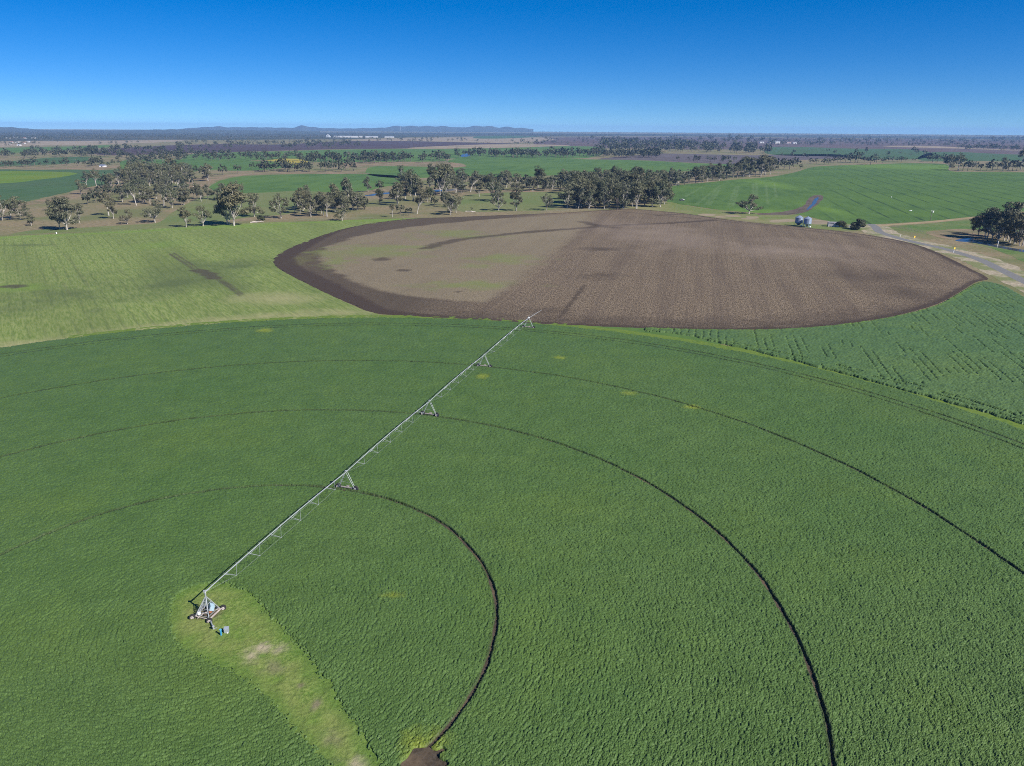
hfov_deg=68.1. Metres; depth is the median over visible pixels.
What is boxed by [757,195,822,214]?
muddy channel
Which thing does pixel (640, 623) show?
crop
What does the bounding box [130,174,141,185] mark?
gum tree
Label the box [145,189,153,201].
gum tree
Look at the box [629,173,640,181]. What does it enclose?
gum tree
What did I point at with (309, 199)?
gum tree
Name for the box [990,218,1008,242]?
gum tree
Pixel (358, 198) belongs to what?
gum tree
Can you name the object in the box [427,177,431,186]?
gum tree
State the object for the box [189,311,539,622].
pivot irrigator
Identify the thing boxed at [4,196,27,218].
gum tree
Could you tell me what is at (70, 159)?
green slip
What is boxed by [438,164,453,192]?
gum tree
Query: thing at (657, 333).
corner grass
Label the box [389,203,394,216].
gum tree
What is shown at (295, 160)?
yellow patch
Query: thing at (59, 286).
light pasture
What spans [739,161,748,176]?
gum tree
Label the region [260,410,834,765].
wheel rut
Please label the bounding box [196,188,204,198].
gum tree
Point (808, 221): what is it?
silo
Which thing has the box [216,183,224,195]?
gum tree
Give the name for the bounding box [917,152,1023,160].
field
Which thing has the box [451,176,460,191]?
gum tree
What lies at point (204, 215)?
gum tree
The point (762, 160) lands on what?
gum tree
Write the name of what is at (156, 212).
gum tree
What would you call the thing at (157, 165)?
gum tree
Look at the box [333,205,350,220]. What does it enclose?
gum tree
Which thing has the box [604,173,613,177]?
gum tree
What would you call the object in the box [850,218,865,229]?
bush
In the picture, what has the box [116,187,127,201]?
gum tree
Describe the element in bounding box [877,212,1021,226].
dirt track
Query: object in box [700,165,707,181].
gum tree
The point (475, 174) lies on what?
gum tree
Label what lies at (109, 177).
gum tree
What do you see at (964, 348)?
broadleaf crop
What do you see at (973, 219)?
gum tree
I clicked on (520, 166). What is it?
field
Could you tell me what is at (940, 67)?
sky
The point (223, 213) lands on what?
gum tree
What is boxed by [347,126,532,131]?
hill
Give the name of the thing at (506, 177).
gum tree
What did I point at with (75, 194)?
bare bank
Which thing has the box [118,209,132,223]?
gum tree
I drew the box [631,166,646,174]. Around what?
gum tree
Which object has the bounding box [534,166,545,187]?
gum tree
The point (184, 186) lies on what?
gum tree
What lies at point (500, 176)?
gum tree
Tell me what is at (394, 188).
gum tree
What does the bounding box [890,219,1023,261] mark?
roadside pasture
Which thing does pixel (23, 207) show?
gum tree
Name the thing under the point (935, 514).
wheel rut
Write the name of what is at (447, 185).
gum tree
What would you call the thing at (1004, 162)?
gum tree
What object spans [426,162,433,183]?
gum tree
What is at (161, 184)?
gum tree
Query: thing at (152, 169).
gum tree
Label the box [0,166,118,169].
bare bank
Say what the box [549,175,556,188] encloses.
gum tree
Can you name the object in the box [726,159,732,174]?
gum tree
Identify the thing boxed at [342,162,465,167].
bare bank
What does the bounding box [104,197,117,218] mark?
gum tree
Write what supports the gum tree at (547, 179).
on the bare bank at (467, 191)
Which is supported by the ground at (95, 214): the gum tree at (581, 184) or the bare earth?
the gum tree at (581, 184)
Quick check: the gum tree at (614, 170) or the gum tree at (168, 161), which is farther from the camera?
the gum tree at (168, 161)
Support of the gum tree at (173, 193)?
on the ground at (95, 214)
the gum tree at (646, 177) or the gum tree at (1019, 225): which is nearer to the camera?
the gum tree at (1019, 225)
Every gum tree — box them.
[0,195,12,219]
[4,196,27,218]
[9,203,30,219]
[21,203,29,209]
[26,214,34,225]
[44,202,62,228]
[45,196,79,229]
[71,203,83,223]
[74,179,87,192]
[80,171,88,184]
[88,168,100,185]
[96,192,113,215]
[104,173,113,185]
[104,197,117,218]
[110,168,122,182]
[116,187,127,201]
[118,166,124,183]
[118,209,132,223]
[122,176,129,187]
[122,182,137,204]
[123,166,134,181]
[130,166,139,176]
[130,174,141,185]
[130,177,147,192]
[132,159,145,167]
[133,184,148,202]
[135,161,148,178]
[138,168,156,185]
[140,199,162,222]
[143,163,156,179]
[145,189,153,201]
[147,163,158,177]
[151,183,159,198]
[154,163,165,175]
[154,180,164,196]
[155,167,168,179]
[157,174,170,187]
[157,184,173,205]
[161,186,177,207]
[164,154,173,163]
[171,162,180,171]
[172,173,181,186]
[177,162,188,177]
[177,180,188,190]
[177,188,188,202]
[177,206,191,226]
[184,164,196,179]
[188,169,194,186]
[191,183,197,195]
[192,205,211,225]
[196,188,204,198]
[199,163,212,180]
[201,184,212,196]
[213,184,250,225]
[213,195,239,224]
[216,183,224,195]
[233,180,243,192]
[243,192,264,216]
[268,193,289,217]
[292,192,304,213]
[293,189,310,208]
[295,187,307,205]
[301,192,317,216]
[303,184,309,191]
[311,193,319,214]
[318,192,327,215]
[319,195,334,216]
[325,183,338,201]
[328,191,339,211]
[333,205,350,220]
[335,190,349,206]
[338,192,350,212]
[340,177,351,203]
[348,188,355,209]
[348,191,356,209]
[349,193,365,209]
[352,192,365,208]
[363,176,371,188]
[374,188,383,201]
[388,182,404,204]
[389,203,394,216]
[391,181,403,202]
[394,165,406,180]
[399,180,409,198]
[406,168,419,198]
[412,188,431,213]
[417,181,425,191]
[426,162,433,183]
[427,167,435,181]
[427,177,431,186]
[427,188,433,200]
[430,163,452,194]
[433,176,453,189]
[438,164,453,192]
[440,188,445,200]
[442,193,457,214]
[448,194,463,212]
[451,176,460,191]
[456,168,467,182]
[467,170,483,191]
[468,175,482,189]
[475,180,483,196]
[482,174,492,190]
[484,179,503,197]
[490,192,506,210]
[495,171,507,184]
[502,171,511,184]
[509,187,522,210]
[510,173,523,188]
[530,177,536,190]
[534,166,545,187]
[537,176,545,188]
[540,193,553,209]
[544,177,551,187]
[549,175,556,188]
[557,168,568,184]
[558,183,575,207]
[565,170,576,184]
[565,178,583,198]
[569,177,588,206]
[569,186,580,206]
[572,175,588,187]
[577,189,585,208]
[580,188,597,208]
[582,184,597,207]
[588,177,608,206]
[588,180,601,202]
[593,167,603,177]
[598,186,610,208]
[601,178,620,206]
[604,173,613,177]
[609,184,625,208]
[611,165,617,174]
[616,176,625,185]
[617,169,627,178]
[619,173,634,183]
[619,184,631,208]
[627,174,645,196]
[627,180,646,208]
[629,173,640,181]
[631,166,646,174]
[640,171,656,200]
[640,180,656,206]
[642,175,658,199]
[646,179,661,206]
[652,181,672,206]
[658,170,668,180]
[659,177,672,200]
[660,190,674,203]
[667,169,676,184]
[672,170,685,183]
[672,171,681,183]
[692,166,701,182]
[696,169,705,180]
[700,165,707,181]
[704,165,711,179]
[707,165,717,180]
[714,165,724,180]
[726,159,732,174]
[728,163,738,174]
[732,162,744,177]
[735,194,762,213]
[739,156,750,169]
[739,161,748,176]
[746,157,756,176]
[754,154,769,174]
[760,154,774,174]
[767,156,775,173]
[772,157,778,170]
[944,153,956,169]
[954,153,966,170]
[969,217,979,233]
[970,219,983,234]
[975,207,1000,238]
[982,214,1006,238]
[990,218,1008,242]
[993,201,1023,240]
[999,157,1007,170]
[1002,218,1023,242]
[1004,214,1023,243]
[1009,212,1023,245]
[1018,149,1023,169]
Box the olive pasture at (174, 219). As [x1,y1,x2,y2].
[11,191,317,234]
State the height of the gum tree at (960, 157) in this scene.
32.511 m
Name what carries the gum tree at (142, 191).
on the ground at (95, 214)
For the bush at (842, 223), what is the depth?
571.16 m
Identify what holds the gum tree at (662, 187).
on the mown verge at (672, 207)
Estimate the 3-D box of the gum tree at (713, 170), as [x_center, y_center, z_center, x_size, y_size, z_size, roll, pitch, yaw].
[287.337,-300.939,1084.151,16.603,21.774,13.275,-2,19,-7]
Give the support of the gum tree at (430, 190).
on the ground at (95, 214)
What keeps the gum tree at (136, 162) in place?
on the ground at (95, 214)
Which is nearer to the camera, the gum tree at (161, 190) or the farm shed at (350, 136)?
the gum tree at (161, 190)
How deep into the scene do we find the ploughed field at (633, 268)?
391.92 m
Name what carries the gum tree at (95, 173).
on the bare bank at (75, 194)
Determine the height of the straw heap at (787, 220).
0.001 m
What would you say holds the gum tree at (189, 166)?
on the ground at (95, 214)
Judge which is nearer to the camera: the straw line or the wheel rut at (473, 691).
the wheel rut at (473, 691)
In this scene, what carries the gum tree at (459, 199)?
on the ground at (95, 214)
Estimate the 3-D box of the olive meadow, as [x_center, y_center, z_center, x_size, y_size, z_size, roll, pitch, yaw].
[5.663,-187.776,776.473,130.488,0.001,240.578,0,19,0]
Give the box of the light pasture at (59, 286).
[0,218,413,346]
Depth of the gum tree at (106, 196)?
614.46 m
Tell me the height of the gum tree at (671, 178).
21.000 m
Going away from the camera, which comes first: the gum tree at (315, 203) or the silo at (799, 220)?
the silo at (799, 220)
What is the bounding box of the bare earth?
[401,747,447,765]
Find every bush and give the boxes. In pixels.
[257,215,264,219]
[836,221,846,227]
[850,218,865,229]
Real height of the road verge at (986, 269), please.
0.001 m
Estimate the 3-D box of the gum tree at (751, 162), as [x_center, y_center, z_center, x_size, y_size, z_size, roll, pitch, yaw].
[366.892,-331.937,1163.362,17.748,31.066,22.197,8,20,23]
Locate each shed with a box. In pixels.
[334,136,361,137]
[827,222,839,226]
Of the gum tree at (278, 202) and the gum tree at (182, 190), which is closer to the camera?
the gum tree at (278, 202)
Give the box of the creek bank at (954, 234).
[926,229,1023,249]
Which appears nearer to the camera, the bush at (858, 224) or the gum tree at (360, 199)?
the bush at (858, 224)
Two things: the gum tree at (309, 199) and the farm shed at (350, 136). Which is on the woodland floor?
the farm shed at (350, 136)
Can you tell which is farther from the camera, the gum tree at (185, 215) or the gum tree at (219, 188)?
the gum tree at (219, 188)
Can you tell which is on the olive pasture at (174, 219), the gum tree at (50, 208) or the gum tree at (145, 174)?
the gum tree at (50, 208)
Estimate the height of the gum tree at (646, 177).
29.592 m
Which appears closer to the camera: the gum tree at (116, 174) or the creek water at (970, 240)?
the creek water at (970, 240)
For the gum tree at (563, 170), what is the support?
on the ground at (95, 214)
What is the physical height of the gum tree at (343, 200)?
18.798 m
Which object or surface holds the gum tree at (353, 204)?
on the ground at (95, 214)
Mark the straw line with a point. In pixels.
(944, 147)
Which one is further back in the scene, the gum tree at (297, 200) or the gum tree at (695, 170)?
the gum tree at (695, 170)
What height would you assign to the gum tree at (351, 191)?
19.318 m
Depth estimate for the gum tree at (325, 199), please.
617.82 m
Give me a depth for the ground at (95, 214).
736.47 m
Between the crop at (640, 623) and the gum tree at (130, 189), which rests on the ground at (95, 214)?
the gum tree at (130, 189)
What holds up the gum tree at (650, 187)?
on the mown verge at (672, 207)
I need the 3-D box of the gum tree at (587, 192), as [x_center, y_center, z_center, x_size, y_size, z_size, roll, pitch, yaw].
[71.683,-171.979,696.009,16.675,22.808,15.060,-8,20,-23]
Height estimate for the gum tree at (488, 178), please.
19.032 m
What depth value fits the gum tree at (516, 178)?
887.31 m
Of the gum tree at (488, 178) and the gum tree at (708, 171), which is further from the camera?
the gum tree at (708, 171)
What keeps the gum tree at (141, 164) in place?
on the ground at (95, 214)
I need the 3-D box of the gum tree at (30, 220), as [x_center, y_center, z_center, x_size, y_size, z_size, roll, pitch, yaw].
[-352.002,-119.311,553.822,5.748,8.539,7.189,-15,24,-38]
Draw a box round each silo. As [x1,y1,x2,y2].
[794,215,802,225]
[803,216,811,226]
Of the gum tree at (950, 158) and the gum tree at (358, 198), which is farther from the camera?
the gum tree at (950, 158)
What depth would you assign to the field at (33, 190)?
919.75 m
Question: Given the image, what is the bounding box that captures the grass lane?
[168,581,386,765]
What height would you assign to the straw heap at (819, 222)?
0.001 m
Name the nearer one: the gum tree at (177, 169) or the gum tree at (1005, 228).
the gum tree at (1005, 228)
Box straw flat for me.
[347,137,554,142]
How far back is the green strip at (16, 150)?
2370.10 m
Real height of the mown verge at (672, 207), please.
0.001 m
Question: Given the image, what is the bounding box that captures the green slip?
[0,157,89,165]
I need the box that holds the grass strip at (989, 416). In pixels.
[68,315,1023,429]
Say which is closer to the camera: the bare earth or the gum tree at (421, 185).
the bare earth
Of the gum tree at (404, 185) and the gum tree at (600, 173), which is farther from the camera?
the gum tree at (600, 173)
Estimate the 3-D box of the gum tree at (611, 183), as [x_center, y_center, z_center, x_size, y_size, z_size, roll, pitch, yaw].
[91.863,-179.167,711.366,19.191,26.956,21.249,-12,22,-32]
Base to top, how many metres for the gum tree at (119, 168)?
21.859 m
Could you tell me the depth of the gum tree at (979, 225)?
533.31 m
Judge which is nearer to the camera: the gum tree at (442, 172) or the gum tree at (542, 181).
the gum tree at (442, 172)
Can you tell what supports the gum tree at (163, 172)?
on the ground at (95, 214)
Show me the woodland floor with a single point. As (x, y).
(273, 137)
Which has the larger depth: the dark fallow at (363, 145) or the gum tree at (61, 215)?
the dark fallow at (363, 145)
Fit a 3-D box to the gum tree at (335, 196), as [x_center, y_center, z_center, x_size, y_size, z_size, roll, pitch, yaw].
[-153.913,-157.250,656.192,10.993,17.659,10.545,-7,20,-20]
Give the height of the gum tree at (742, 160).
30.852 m
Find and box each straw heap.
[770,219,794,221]
[811,220,828,224]
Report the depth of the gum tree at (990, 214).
514.09 m
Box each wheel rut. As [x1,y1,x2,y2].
[35,485,497,764]
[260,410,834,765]
[675,401,1016,569]
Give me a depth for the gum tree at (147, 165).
1013.95 m
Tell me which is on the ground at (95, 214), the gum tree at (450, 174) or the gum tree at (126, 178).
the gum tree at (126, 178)
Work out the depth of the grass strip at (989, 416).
270.32 m
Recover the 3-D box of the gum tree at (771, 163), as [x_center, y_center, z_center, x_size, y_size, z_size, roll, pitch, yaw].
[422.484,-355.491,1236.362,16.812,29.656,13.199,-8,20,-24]
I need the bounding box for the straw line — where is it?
[886,146,1020,150]
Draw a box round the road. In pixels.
[867,224,1023,283]
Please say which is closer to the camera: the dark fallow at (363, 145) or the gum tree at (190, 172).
the gum tree at (190, 172)
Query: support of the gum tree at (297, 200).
on the ground at (95, 214)
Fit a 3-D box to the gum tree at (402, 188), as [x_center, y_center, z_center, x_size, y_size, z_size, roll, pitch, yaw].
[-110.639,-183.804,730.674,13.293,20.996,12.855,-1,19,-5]
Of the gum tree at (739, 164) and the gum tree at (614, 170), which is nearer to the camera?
the gum tree at (614, 170)
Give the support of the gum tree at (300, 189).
on the ground at (95, 214)
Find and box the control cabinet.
[223,626,228,633]
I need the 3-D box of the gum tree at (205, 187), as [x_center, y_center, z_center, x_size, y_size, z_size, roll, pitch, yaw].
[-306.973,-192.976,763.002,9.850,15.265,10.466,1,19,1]
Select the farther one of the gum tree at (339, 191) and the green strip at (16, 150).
the green strip at (16, 150)
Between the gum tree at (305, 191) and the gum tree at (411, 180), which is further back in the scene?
the gum tree at (411, 180)
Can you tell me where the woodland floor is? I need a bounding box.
[0,132,1022,140]
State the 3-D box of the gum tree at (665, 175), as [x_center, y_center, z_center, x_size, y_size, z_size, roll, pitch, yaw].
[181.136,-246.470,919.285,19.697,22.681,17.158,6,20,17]
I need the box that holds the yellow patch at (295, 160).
[268,159,307,164]
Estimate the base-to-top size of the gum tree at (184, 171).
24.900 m
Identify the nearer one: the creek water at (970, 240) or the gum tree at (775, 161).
the creek water at (970, 240)
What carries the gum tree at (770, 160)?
on the ground at (95, 214)
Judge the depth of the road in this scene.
447.45 m
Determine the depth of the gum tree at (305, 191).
672.84 m
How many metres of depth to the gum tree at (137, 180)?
826.98 m
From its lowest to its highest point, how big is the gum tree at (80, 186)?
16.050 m
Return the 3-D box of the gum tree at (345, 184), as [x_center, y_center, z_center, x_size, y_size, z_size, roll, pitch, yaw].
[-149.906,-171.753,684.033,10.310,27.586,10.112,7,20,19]
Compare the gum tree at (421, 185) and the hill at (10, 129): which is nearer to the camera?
the gum tree at (421, 185)
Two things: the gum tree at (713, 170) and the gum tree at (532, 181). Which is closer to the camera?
the gum tree at (532, 181)
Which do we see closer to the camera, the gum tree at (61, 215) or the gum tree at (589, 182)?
the gum tree at (61, 215)
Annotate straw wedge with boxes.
[411,144,569,148]
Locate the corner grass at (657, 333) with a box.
[594,326,720,343]
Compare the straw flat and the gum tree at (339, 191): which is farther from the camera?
the straw flat
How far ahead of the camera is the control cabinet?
109.91 m
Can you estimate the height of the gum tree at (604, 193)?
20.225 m
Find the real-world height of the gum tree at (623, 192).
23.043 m
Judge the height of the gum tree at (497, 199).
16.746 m
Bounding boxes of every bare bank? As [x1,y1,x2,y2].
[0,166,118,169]
[2,182,122,207]
[180,172,368,188]
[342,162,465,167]
[364,187,562,194]
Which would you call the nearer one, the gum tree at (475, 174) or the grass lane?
the grass lane
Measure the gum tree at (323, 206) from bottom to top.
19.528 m
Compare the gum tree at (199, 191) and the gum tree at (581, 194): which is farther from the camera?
the gum tree at (199, 191)
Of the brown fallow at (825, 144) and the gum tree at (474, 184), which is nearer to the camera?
the gum tree at (474, 184)
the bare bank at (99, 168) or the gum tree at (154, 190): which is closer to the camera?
the gum tree at (154, 190)
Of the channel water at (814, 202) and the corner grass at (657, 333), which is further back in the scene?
the channel water at (814, 202)
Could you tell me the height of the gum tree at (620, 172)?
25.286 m
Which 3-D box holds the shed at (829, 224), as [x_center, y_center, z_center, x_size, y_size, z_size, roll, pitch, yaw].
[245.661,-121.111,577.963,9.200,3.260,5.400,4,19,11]
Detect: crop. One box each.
[0,317,1023,765]
[645,281,1023,423]
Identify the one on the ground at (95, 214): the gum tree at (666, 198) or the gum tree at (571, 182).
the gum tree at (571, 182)
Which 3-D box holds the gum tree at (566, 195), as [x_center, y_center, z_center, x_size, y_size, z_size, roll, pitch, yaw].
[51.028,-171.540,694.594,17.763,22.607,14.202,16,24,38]
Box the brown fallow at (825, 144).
[534,137,1023,154]
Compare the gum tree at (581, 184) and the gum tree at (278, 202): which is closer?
the gum tree at (278, 202)
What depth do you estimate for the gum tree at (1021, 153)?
1413.79 m
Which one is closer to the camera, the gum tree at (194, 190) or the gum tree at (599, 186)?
the gum tree at (599, 186)
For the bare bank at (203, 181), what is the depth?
1132.30 m
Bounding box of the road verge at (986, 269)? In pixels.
[861,224,1023,292]
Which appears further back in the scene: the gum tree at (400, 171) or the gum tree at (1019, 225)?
the gum tree at (400, 171)
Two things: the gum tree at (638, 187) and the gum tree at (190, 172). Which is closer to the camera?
the gum tree at (638, 187)
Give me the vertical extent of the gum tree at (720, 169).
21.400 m
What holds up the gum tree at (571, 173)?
on the olive meadow
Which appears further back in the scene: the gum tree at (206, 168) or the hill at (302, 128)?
the hill at (302, 128)
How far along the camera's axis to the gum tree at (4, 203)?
582.98 m
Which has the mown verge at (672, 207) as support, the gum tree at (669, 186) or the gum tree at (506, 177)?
the gum tree at (669, 186)
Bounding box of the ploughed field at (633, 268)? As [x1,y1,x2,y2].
[273,209,987,329]
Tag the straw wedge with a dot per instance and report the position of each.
(490, 146)
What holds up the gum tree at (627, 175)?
on the ground at (95, 214)
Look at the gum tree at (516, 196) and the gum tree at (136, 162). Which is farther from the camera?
the gum tree at (136, 162)
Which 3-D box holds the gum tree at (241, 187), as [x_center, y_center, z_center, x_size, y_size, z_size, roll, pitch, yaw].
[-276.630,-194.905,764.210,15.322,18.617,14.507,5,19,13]
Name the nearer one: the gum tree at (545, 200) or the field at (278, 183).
the gum tree at (545, 200)
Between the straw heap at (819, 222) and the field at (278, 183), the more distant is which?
the field at (278, 183)
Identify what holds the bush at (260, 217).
on the ground at (95, 214)
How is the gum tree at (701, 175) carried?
on the ground at (95, 214)
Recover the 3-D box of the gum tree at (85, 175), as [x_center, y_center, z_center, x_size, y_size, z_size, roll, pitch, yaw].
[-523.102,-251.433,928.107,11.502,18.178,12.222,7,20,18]
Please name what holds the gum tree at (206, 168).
on the bare bank at (203, 181)
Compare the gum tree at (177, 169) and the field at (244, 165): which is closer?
the gum tree at (177, 169)
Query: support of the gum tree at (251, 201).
on the olive pasture at (174, 219)
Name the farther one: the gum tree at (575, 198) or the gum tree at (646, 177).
the gum tree at (646, 177)
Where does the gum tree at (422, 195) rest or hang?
on the ground at (95, 214)
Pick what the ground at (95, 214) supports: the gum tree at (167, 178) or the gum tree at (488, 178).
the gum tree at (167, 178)
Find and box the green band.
[181,146,602,162]
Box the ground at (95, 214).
[0,129,1023,346]
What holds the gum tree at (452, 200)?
on the ground at (95, 214)
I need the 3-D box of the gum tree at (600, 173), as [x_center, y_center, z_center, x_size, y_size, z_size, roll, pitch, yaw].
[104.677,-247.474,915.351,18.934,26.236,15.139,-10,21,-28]
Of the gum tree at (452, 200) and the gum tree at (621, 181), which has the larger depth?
the gum tree at (621, 181)
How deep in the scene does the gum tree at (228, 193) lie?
553.44 m
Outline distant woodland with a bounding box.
[0,130,1023,215]
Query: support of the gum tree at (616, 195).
on the ground at (95, 214)
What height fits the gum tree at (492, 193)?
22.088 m
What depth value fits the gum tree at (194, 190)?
756.25 m
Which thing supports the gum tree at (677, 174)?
on the rowed green field at (881, 193)
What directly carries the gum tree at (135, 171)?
on the ground at (95, 214)
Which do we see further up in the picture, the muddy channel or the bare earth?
the muddy channel
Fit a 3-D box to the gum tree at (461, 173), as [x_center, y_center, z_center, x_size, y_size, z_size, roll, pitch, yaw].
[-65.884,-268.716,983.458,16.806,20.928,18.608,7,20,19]
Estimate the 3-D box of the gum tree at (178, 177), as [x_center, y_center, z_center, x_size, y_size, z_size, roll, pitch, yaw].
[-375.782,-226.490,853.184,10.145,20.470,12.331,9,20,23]
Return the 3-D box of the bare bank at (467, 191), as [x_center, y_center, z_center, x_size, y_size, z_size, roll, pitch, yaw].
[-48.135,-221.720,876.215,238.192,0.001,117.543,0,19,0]
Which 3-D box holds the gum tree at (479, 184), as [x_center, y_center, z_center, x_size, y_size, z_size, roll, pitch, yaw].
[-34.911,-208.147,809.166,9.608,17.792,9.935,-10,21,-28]
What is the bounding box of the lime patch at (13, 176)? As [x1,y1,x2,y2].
[0,171,76,182]
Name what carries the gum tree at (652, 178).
on the mown verge at (672, 207)
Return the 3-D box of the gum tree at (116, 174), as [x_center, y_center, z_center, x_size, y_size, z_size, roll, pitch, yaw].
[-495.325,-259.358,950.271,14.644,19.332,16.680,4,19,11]
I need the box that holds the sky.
[0,0,1023,134]
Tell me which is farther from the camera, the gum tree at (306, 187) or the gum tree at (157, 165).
the gum tree at (157, 165)
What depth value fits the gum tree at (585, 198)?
687.16 m
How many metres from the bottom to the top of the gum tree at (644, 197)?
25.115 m
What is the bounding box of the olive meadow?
[456,192,571,211]
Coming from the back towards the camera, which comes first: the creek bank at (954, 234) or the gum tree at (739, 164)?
the gum tree at (739, 164)
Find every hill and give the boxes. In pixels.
[0,127,319,133]
[178,125,372,130]
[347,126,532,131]
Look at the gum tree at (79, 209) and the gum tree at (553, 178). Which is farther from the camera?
the gum tree at (553, 178)
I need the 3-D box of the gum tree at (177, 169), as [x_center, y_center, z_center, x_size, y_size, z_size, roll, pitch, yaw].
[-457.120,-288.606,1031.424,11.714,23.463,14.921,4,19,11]
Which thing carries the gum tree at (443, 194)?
on the ground at (95, 214)
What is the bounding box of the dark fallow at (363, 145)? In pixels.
[95,141,513,154]
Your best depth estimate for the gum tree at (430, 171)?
959.81 m
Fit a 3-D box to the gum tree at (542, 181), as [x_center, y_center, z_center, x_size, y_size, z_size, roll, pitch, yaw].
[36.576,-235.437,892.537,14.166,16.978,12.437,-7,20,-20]
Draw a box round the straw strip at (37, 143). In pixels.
[0,140,182,146]
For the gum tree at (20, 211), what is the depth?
585.57 m
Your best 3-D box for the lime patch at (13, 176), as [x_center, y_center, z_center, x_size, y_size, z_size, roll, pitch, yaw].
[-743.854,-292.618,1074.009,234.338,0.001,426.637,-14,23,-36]
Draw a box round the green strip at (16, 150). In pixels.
[0,145,110,152]
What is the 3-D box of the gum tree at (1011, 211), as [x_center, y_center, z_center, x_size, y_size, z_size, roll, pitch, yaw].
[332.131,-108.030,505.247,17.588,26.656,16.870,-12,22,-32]
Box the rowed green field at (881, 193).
[667,163,1023,223]
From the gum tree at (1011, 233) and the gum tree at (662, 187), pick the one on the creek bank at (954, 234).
the gum tree at (1011, 233)
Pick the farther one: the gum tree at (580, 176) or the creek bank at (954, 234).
the gum tree at (580, 176)
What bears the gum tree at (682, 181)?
on the rowed green field at (881, 193)
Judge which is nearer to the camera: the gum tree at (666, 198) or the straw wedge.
the gum tree at (666, 198)
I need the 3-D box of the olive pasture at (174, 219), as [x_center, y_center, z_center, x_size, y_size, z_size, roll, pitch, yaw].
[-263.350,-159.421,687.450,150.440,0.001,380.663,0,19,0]
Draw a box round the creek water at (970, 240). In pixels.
[955,238,1023,251]
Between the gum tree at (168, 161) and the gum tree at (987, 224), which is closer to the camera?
the gum tree at (987, 224)
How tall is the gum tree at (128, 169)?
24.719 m
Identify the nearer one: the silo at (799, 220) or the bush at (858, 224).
the bush at (858, 224)
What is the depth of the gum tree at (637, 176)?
745.60 m
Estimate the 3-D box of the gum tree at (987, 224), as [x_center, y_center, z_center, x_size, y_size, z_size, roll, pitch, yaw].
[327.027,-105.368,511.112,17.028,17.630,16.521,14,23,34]
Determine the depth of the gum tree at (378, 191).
719.39 m
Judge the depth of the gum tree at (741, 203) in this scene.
655.72 m
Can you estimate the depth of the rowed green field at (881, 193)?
890.58 m
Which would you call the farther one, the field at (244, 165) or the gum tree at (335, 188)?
the field at (244, 165)
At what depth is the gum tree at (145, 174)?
916.26 m
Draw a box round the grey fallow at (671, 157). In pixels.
[601,153,849,163]
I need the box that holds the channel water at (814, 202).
[806,197,818,209]
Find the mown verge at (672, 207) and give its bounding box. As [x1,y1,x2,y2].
[618,202,862,229]
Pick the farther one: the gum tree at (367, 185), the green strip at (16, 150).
the green strip at (16, 150)

